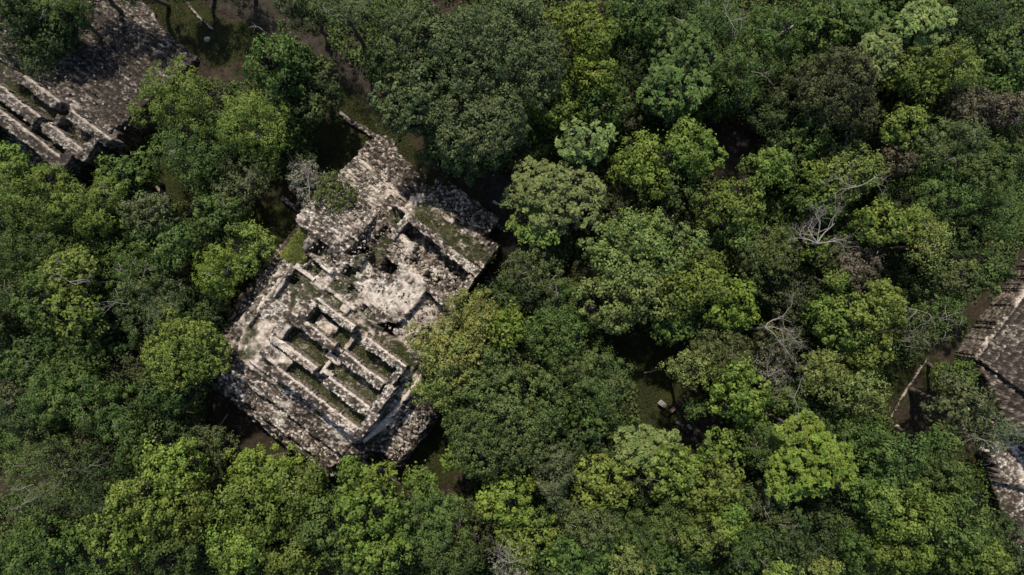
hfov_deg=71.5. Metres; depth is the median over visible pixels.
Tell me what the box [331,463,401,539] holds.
broadleaf tree
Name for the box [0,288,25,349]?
broadleaf tree
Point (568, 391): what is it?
broadleaf tree
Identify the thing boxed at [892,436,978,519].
broadleaf tree
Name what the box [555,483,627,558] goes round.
broadleaf tree
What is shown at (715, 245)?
broadleaf tree
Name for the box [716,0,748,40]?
dead tree
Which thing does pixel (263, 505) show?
broadleaf tree
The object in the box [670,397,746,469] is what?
dirt path
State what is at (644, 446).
broadleaf tree
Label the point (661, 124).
broadleaf tree
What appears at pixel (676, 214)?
broadleaf tree
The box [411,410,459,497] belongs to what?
lawn
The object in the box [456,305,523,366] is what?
broadleaf tree
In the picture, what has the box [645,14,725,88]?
broadleaf tree
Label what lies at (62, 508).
broadleaf tree
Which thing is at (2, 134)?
broadleaf tree
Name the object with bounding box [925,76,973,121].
broadleaf tree
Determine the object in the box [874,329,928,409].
lawn
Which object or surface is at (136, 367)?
broadleaf tree
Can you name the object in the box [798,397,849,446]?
broadleaf tree
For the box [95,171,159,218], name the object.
broadleaf tree
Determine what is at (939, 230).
broadleaf tree
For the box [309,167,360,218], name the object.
broadleaf tree
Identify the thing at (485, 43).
broadleaf tree
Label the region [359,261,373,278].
stone slab
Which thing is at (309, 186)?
dead tree
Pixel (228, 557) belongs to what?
broadleaf tree
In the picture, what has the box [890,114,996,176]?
broadleaf tree
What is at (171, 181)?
lawn
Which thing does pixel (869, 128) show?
broadleaf tree
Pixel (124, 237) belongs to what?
broadleaf tree
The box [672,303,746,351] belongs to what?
broadleaf tree
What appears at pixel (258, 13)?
dirt path
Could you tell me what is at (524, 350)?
broadleaf tree
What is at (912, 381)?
wall
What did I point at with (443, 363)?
broadleaf tree
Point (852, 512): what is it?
broadleaf tree
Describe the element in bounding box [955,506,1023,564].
broadleaf tree
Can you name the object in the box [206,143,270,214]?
broadleaf tree
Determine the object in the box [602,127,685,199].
broadleaf tree
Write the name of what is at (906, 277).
broadleaf tree
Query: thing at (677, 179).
broadleaf tree
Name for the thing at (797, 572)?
broadleaf tree
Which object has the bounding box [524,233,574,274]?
broadleaf tree
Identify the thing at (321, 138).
lawn
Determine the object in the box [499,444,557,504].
broadleaf tree
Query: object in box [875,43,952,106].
broadleaf tree
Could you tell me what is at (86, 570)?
broadleaf tree
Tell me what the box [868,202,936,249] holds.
broadleaf tree
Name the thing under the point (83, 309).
broadleaf tree
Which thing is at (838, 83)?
broadleaf tree
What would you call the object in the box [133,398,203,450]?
broadleaf tree
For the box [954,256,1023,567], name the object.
pyramid ruin
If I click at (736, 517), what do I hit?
broadleaf tree
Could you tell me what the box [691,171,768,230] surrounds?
broadleaf tree
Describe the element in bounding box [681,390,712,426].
broadleaf tree
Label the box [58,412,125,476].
broadleaf tree
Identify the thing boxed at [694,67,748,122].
broadleaf tree
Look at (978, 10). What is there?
broadleaf tree
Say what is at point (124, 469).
broadleaf tree
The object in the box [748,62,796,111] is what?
broadleaf tree
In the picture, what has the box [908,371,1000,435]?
broadleaf tree
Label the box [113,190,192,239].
broadleaf tree
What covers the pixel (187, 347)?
broadleaf tree
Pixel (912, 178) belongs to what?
broadleaf tree
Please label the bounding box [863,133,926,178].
broadleaf tree
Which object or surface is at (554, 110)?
broadleaf tree
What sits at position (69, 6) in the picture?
broadleaf tree
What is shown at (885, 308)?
broadleaf tree
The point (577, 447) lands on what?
broadleaf tree
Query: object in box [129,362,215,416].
broadleaf tree
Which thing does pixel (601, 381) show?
broadleaf tree
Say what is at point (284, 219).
lawn
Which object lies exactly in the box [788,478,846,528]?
broadleaf tree
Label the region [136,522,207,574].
broadleaf tree
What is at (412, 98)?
broadleaf tree
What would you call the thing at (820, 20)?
broadleaf tree
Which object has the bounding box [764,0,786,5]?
broadleaf tree
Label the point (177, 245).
broadleaf tree
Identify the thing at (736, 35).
broadleaf tree
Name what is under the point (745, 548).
broadleaf tree
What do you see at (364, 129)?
wall
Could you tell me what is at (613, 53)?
broadleaf tree
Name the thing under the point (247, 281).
lawn
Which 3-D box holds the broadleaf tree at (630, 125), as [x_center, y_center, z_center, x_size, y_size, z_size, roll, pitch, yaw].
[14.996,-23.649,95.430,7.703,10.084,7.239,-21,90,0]
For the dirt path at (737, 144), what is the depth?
99.90 m
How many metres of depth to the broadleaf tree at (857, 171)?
86.53 m
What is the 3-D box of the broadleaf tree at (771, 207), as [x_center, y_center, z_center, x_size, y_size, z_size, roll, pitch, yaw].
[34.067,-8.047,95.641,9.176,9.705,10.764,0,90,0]
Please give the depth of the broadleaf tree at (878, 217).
86.28 m
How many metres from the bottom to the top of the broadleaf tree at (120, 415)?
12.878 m
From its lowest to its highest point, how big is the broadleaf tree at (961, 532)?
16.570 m
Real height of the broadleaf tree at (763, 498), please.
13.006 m
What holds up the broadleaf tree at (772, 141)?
on the ground at (254, 434)
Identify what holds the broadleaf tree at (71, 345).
on the ground at (254, 434)
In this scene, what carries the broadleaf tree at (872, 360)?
on the ground at (254, 434)
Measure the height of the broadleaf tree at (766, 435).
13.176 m
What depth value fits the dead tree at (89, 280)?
84.92 m
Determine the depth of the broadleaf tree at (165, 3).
97.22 m
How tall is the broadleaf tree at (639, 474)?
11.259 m
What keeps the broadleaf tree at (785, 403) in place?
on the ground at (254, 434)
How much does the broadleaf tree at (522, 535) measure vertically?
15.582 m
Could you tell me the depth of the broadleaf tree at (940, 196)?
87.40 m
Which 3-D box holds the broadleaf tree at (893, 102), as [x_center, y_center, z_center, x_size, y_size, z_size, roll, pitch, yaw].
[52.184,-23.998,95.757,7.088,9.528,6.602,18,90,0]
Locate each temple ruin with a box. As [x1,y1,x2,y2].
[0,0,199,192]
[199,134,500,476]
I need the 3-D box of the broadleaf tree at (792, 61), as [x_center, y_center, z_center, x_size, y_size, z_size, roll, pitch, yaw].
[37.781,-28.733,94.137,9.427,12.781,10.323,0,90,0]
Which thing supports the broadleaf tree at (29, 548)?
on the ground at (254, 434)
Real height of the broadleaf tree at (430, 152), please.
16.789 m
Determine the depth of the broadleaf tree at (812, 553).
90.32 m
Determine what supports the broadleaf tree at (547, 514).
on the ground at (254, 434)
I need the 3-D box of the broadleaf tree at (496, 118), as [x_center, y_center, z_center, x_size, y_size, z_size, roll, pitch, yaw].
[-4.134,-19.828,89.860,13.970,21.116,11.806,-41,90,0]
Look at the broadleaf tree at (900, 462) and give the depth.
85.83 m
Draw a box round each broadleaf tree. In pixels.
[0,0,52,29]
[0,5,80,80]
[0,102,16,140]
[0,140,52,180]
[0,157,87,235]
[0,184,42,242]
[0,215,102,277]
[0,235,43,305]
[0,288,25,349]
[0,330,74,390]
[0,370,45,418]
[0,388,62,437]
[0,425,104,518]
[0,507,89,574]
[2,402,67,468]
[6,266,85,336]
[16,355,115,432]
[28,0,97,62]
[29,497,109,557]
[32,0,102,37]
[36,200,113,265]
[36,284,128,342]
[37,241,123,305]
[46,324,119,383]
[47,168,133,238]
[54,440,119,499]
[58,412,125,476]
[61,555,115,574]
[63,463,132,522]
[65,0,123,15]
[71,505,154,573]
[76,285,125,336]
[76,313,143,365]
[81,375,150,446]
[86,218,154,284]
[93,242,162,301]
[93,334,161,402]
[94,146,164,196]
[94,273,195,344]
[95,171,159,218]
[103,472,201,535]
[104,450,154,484]
[110,417,159,475]
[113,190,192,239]
[115,0,170,7]
[125,51,218,141]
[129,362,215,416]
[132,220,205,278]
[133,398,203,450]
[133,433,209,501]
[133,494,194,562]
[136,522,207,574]
[137,304,232,395]
[138,250,193,296]
[146,108,238,193]
[153,282,232,341]
[163,467,226,543]
[176,421,241,474]
[178,207,232,265]
[179,80,256,142]
[189,242,253,300]
[189,474,232,521]
[191,188,253,245]
[200,504,268,574]
[201,455,307,548]
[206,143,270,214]
[212,88,299,162]
[213,215,281,276]
[216,553,262,574]
[222,0,251,13]
[226,441,304,496]
[241,28,315,99]
[252,524,322,574]
[255,517,283,566]
[256,94,320,154]
[265,502,319,544]
[270,0,339,39]
[275,450,329,522]
[277,43,348,121]
[279,137,317,189]
[285,155,330,206]
[286,486,356,568]
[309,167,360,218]
[319,0,370,49]
[321,547,368,574]
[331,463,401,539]
[332,453,364,479]
[336,512,416,574]
[340,458,400,497]
[354,0,408,37]
[360,39,408,87]
[365,57,474,138]
[375,0,471,80]
[393,481,475,553]
[398,459,440,504]
[403,312,490,386]
[405,354,469,417]
[410,116,508,187]
[413,520,484,574]
[414,0,531,105]
[418,62,530,165]
[434,283,503,338]
[434,330,568,458]
[438,442,485,478]
[441,394,549,480]
[444,558,482,574]
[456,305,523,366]
[456,498,506,568]
[467,468,537,535]
[474,273,533,317]
[480,0,559,59]
[483,297,530,349]
[487,554,528,574]
[490,59,531,106]
[491,505,567,574]
[494,242,566,306]
[497,155,607,237]
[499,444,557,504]
[500,108,566,167]
[502,26,564,112]
[503,195,566,247]
[512,318,567,388]
[513,550,577,574]
[520,73,584,134]
[522,305,589,372]
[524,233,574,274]
[524,275,593,332]
[527,397,575,443]
[529,443,578,515]
[532,489,584,554]
[537,521,618,574]
[538,362,596,414]
[540,339,595,397]
[540,419,588,469]
[542,0,606,59]
[547,57,593,111]
[554,115,618,165]
[555,381,626,442]
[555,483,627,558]
[559,345,636,423]
[564,10,622,59]
[565,248,612,296]
[565,253,679,335]
[566,448,638,520]
[567,44,617,100]
[567,423,628,481]
[573,78,637,129]
[575,200,711,288]
[578,172,644,237]
[579,0,605,9]
[597,552,645,574]
[598,2,673,76]
[601,499,671,571]
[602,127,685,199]
[602,540,656,574]
[606,0,679,44]
[606,28,666,94]
[607,79,658,133]
[611,422,684,475]
[621,450,668,510]
[627,159,709,212]
[633,99,705,142]
[636,58,713,122]
[636,442,707,504]
[636,536,709,574]
[639,247,733,325]
[643,188,693,228]
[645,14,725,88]
[645,512,697,564]
[648,492,706,547]
[649,299,702,346]
[655,345,717,391]
[658,0,716,33]
[660,112,728,185]
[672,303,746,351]
[672,507,738,567]
[677,0,743,50]
[678,456,745,513]
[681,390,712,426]
[683,323,751,388]
[688,219,740,268]
[689,7,756,66]
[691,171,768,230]
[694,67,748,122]
[694,421,746,469]
[697,569,723,574]
[702,483,778,532]
[703,274,762,331]
[703,351,773,427]
[705,500,750,542]
[711,33,786,112]
[713,212,767,257]
[715,520,777,574]
[728,266,790,320]
[730,223,803,295]
[733,396,782,445]
[735,143,799,194]
[736,2,813,64]
[737,420,780,471]
[738,83,802,144]
[742,477,794,531]
[743,188,805,257]
[743,343,797,395]
[747,537,796,574]
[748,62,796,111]
[748,321,804,371]
[750,442,813,505]
[752,261,823,325]
[756,124,819,189]
[758,506,816,561]
[760,376,811,419]
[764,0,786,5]
[766,408,858,497]
[767,413,811,445]
[770,31,837,90]
[773,104,838,161]
[778,527,843,574]
[779,346,851,402]
[782,157,847,200]
[782,181,854,228]
[785,42,882,136]
[786,0,853,55]
[787,560,812,574]
[788,81,840,129]
[788,311,851,373]
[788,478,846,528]
[790,260,852,294]
[795,229,832,270]
[797,287,877,350]
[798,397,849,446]
[799,555,848,574]
[802,493,854,546]
[811,232,852,274]
[814,130,871,184]
[821,212,870,258]
[821,367,893,416]
[825,143,890,204]
[826,0,889,42]
[826,246,888,295]
[827,412,898,463]
[830,274,909,340]
[830,437,875,510]
[831,325,902,370]
[832,90,885,144]
[834,8,890,57]
[835,513,881,573]
[837,460,908,528]
[839,544,895,574]
[842,49,916,106]
[844,24,903,81]
[845,194,910,247]
[849,506,900,547]
[854,517,943,574]
[855,424,934,501]
[856,2,922,56]
[858,101,932,152]
[859,0,928,32]
[859,474,959,546]
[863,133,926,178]
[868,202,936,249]
[871,179,920,220]
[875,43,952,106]
[875,215,962,275]
[877,315,941,361]
[880,87,940,129]
[880,146,950,190]
[883,246,942,303]
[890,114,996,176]
[891,416,969,455]
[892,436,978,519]
[895,0,957,48]
[899,280,970,345]
[901,37,985,96]
[901,157,989,224]
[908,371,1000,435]
[913,485,997,557]
[915,249,986,303]
[917,213,985,279]
[918,20,987,76]
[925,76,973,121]
[926,355,982,398]
[927,83,1003,125]
[928,521,1018,574]
[937,0,987,19]
[937,0,1023,53]
[938,399,1023,454]
[942,90,1023,130]
[947,134,1023,202]
[948,188,1023,240]
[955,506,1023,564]
[956,247,1018,303]
[958,55,1023,103]
[959,19,1023,78]
[961,102,1023,157]
[995,540,1023,574]
[1008,90,1023,138]
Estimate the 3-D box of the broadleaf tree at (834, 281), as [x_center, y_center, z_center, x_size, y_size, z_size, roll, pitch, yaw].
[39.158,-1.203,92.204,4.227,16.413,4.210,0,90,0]
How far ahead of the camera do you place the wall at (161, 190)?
99.45 m
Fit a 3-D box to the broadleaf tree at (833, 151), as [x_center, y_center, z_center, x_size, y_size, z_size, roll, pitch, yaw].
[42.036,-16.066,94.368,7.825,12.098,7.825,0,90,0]
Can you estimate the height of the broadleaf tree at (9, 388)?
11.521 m
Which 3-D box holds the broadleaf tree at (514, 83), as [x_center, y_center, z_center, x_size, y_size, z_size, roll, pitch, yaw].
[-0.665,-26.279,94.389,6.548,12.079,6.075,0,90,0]
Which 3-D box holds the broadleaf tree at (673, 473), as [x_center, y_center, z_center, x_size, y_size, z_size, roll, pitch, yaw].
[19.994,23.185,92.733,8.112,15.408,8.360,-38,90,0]
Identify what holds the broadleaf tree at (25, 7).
on the ground at (254, 434)
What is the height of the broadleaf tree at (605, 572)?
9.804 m
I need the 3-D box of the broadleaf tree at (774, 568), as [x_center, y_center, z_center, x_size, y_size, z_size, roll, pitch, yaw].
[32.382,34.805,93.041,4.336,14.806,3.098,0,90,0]
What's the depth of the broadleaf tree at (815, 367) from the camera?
86.59 m
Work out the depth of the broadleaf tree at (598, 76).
86.18 m
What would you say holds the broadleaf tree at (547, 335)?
on the ground at (254, 434)
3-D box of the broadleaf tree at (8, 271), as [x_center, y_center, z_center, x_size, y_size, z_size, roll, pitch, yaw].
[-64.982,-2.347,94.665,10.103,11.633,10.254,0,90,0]
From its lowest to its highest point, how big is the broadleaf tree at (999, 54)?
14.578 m
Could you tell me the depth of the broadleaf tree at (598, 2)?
92.35 m
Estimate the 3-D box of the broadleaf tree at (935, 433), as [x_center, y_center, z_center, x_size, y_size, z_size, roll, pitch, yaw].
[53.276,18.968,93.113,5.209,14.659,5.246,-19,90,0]
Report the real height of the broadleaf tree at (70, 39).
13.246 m
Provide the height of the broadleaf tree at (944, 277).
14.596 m
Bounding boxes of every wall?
[155,185,171,200]
[184,0,214,30]
[280,195,300,213]
[343,116,392,148]
[447,181,503,230]
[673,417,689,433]
[890,356,930,416]
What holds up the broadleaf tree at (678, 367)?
on the ground at (254, 434)
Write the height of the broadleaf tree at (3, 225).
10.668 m
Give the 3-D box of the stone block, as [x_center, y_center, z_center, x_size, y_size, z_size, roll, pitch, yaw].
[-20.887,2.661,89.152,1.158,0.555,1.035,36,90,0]
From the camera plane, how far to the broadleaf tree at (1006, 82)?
88.19 m
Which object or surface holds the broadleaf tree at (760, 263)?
on the ground at (254, 434)
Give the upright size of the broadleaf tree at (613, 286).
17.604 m
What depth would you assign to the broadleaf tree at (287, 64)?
86.92 m
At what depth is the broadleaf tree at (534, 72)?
83.00 m
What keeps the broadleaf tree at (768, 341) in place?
on the ground at (254, 434)
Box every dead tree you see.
[9,478,71,511]
[49,269,129,283]
[290,155,315,209]
[485,535,528,562]
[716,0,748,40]
[737,286,812,367]
[755,341,785,376]
[756,370,808,420]
[787,198,861,257]
[818,161,886,201]
[903,299,956,334]
[917,422,1019,464]
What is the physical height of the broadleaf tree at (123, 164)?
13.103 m
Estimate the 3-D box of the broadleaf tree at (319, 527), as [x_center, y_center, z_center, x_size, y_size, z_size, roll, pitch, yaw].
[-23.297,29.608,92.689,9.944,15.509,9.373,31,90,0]
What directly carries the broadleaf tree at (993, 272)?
on the ground at (254, 434)
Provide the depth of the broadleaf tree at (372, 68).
92.81 m
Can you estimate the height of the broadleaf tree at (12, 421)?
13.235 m
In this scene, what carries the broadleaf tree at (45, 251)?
on the ground at (254, 434)
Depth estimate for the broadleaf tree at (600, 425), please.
88.81 m
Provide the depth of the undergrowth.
99.12 m
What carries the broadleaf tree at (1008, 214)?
on the ground at (254, 434)
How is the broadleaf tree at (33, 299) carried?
on the ground at (254, 434)
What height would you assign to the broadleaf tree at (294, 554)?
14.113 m
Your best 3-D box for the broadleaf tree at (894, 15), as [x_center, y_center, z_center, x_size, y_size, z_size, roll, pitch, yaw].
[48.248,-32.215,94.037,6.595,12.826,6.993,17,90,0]
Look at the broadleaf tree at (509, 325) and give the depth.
86.13 m
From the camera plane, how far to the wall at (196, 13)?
99.74 m
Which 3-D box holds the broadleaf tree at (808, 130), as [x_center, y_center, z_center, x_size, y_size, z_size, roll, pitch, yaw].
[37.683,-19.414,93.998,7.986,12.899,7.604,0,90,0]
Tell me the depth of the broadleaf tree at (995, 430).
87.97 m
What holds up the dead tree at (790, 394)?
on the ground at (254, 434)
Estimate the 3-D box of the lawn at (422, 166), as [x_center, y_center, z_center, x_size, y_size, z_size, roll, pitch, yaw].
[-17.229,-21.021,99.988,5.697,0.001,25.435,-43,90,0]
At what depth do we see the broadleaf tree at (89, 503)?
90.23 m
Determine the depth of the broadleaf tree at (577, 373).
88.30 m
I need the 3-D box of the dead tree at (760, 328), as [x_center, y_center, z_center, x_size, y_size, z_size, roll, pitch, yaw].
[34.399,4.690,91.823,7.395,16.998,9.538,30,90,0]
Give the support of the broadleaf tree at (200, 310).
on the ground at (254, 434)
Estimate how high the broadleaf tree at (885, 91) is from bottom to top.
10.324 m
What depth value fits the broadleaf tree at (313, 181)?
91.50 m
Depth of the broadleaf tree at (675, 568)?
89.52 m
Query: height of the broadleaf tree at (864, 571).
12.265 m
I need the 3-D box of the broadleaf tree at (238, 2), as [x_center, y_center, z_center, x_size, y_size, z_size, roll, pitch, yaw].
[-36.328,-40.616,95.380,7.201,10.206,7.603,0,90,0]
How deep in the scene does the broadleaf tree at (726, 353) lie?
87.78 m
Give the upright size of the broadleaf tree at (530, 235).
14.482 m
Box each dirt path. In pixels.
[207,0,401,117]
[479,169,524,268]
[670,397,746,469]
[709,122,754,194]
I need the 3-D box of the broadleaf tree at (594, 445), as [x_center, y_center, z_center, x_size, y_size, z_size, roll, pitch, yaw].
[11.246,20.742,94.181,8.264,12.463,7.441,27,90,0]
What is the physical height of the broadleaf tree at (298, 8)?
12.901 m
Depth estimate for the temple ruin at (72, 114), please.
93.45 m
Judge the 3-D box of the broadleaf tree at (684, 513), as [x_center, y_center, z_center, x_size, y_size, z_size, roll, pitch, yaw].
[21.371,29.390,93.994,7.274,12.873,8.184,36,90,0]
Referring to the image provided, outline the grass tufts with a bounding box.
[139,0,927,487]
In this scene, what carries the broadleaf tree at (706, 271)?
on the ground at (254, 434)
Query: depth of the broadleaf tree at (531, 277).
88.43 m
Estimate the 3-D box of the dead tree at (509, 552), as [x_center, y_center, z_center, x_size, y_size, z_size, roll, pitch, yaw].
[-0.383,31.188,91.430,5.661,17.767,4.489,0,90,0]
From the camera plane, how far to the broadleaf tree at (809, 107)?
93.57 m
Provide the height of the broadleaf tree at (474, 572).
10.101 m
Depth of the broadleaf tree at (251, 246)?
88.74 m
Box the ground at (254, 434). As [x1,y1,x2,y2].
[0,0,1023,574]
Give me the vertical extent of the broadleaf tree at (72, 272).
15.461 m
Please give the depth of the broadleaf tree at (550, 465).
87.51 m
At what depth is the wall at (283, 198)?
99.21 m
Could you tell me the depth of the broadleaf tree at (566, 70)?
93.38 m
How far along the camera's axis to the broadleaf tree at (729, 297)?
86.71 m
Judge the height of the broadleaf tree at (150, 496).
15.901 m
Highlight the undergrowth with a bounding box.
[0,0,1023,574]
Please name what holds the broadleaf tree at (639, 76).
on the ground at (254, 434)
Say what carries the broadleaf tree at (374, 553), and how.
on the ground at (254, 434)
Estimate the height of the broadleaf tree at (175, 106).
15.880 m
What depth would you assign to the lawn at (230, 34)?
99.99 m
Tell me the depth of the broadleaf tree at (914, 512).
84.55 m
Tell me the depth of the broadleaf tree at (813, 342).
93.50 m
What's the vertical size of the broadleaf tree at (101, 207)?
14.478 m
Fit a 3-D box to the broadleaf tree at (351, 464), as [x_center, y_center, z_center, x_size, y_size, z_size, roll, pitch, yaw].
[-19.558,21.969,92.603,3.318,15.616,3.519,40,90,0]
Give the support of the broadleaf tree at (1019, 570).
on the ground at (254, 434)
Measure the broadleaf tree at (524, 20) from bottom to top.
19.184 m
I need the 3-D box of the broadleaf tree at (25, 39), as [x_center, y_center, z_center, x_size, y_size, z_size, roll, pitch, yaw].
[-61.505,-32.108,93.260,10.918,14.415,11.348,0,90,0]
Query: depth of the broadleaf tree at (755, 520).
92.64 m
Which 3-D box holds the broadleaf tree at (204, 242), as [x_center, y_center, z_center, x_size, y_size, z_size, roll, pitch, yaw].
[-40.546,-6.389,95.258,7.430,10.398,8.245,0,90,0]
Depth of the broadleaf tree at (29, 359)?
89.83 m
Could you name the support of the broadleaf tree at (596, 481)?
on the ground at (254, 434)
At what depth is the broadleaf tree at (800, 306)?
90.08 m
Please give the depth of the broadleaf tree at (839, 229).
92.64 m
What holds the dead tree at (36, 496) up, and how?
on the ground at (254, 434)
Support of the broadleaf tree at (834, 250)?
on the ground at (254, 434)
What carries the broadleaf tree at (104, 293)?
on the ground at (254, 434)
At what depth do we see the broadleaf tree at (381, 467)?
87.16 m
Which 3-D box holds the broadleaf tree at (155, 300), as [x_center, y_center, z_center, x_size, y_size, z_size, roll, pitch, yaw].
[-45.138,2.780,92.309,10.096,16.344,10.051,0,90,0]
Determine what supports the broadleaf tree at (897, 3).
on the ground at (254, 434)
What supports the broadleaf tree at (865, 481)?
on the ground at (254, 434)
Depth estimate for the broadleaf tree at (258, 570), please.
91.56 m
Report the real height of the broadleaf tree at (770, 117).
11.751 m
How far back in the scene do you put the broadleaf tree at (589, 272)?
92.80 m
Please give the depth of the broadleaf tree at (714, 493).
86.54 m
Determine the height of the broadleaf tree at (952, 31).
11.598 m
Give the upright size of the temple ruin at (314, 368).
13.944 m
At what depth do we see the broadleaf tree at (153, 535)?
89.61 m
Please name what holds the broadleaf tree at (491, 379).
on the ground at (254, 434)
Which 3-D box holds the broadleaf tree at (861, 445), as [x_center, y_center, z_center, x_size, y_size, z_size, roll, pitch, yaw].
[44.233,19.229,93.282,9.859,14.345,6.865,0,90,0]
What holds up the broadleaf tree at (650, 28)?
on the ground at (254, 434)
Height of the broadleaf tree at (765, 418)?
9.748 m
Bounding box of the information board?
[658,400,666,407]
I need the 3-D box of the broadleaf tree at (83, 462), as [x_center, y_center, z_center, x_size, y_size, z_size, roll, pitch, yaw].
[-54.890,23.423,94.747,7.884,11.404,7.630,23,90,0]
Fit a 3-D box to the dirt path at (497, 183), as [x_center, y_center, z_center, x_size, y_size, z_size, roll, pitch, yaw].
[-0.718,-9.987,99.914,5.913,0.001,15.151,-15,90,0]
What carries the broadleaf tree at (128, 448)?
on the ground at (254, 434)
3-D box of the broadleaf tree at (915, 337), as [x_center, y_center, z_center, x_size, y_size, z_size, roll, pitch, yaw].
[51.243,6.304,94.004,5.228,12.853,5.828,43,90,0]
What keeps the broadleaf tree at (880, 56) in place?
on the ground at (254, 434)
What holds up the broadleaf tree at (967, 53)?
on the ground at (254, 434)
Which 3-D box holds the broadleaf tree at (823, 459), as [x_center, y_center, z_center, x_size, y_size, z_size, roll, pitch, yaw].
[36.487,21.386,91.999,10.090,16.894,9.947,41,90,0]
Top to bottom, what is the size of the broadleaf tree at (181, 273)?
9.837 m
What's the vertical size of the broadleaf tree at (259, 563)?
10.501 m
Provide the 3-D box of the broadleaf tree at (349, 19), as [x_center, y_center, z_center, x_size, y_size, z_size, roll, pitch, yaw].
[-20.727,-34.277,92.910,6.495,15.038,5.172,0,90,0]
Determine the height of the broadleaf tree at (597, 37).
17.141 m
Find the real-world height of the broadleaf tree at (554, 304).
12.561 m
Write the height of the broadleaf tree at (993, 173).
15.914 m
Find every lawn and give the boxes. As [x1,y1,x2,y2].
[135,139,185,211]
[150,0,273,74]
[218,271,255,319]
[243,195,301,273]
[279,116,378,190]
[329,72,460,188]
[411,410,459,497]
[493,216,528,251]
[603,324,690,441]
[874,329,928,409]
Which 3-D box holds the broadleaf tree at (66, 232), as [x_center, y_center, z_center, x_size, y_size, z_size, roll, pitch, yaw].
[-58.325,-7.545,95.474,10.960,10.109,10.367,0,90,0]
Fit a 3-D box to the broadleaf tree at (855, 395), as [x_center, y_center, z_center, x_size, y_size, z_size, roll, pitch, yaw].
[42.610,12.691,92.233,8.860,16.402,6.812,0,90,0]
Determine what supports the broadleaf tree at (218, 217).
on the ground at (254, 434)
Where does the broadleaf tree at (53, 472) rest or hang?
on the ground at (254, 434)
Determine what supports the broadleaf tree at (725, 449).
on the ground at (254, 434)
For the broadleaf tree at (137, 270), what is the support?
on the ground at (254, 434)
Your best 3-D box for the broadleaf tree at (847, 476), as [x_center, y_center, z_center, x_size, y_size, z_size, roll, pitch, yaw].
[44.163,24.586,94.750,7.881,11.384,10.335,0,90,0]
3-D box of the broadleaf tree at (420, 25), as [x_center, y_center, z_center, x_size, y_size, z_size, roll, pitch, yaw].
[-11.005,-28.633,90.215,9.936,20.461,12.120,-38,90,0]
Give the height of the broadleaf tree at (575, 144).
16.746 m
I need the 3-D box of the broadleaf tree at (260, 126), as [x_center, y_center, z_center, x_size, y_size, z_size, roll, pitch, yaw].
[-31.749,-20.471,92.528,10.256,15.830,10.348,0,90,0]
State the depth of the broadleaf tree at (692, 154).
86.41 m
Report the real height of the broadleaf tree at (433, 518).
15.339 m
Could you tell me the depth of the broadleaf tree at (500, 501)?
86.40 m
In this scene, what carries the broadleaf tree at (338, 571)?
on the ground at (254, 434)
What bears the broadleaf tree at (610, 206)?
on the ground at (254, 434)
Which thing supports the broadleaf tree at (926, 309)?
on the ground at (254, 434)
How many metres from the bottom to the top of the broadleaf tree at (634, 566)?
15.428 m
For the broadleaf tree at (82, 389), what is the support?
on the ground at (254, 434)
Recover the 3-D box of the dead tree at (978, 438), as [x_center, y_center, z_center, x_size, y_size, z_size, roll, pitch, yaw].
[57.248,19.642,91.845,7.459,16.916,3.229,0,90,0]
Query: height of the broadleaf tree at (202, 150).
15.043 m
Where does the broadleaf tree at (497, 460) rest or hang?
on the ground at (254, 434)
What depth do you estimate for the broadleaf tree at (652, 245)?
86.25 m
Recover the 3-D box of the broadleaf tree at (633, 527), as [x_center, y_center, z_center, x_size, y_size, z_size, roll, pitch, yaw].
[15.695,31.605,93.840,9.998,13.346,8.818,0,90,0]
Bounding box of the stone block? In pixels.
[340,303,350,313]
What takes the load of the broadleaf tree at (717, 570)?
on the ground at (254, 434)
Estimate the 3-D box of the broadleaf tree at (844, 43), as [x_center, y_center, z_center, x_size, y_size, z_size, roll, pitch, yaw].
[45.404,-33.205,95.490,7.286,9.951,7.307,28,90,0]
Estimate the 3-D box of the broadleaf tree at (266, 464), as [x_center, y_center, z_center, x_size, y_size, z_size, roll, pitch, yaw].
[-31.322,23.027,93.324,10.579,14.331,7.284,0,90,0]
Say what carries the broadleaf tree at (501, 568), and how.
on the ground at (254, 434)
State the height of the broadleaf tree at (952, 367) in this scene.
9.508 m
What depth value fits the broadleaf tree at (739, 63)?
87.29 m
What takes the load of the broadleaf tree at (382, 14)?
on the ground at (254, 434)
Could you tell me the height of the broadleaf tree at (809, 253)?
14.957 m
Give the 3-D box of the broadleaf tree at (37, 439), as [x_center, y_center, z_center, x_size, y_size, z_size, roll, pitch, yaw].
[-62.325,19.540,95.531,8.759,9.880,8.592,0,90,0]
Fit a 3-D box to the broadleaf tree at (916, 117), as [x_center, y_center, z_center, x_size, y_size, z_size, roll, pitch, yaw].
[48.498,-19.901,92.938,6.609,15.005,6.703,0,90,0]
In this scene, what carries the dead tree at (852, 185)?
on the ground at (254, 434)
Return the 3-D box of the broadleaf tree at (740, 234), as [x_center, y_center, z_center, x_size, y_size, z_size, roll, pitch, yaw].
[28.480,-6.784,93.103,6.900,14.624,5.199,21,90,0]
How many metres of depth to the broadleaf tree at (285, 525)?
90.18 m
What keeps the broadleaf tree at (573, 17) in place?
on the ground at (254, 434)
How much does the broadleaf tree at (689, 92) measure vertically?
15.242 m
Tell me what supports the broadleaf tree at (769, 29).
on the ground at (254, 434)
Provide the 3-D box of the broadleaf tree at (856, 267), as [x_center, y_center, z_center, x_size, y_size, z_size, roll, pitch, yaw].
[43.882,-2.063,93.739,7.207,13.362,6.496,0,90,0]
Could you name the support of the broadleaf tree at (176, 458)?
on the ground at (254, 434)
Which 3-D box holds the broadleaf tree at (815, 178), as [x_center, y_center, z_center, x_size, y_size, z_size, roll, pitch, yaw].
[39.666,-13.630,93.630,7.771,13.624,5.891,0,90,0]
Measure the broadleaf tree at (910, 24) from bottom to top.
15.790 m
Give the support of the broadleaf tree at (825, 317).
on the ground at (254, 434)
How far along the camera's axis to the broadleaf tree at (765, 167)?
87.08 m

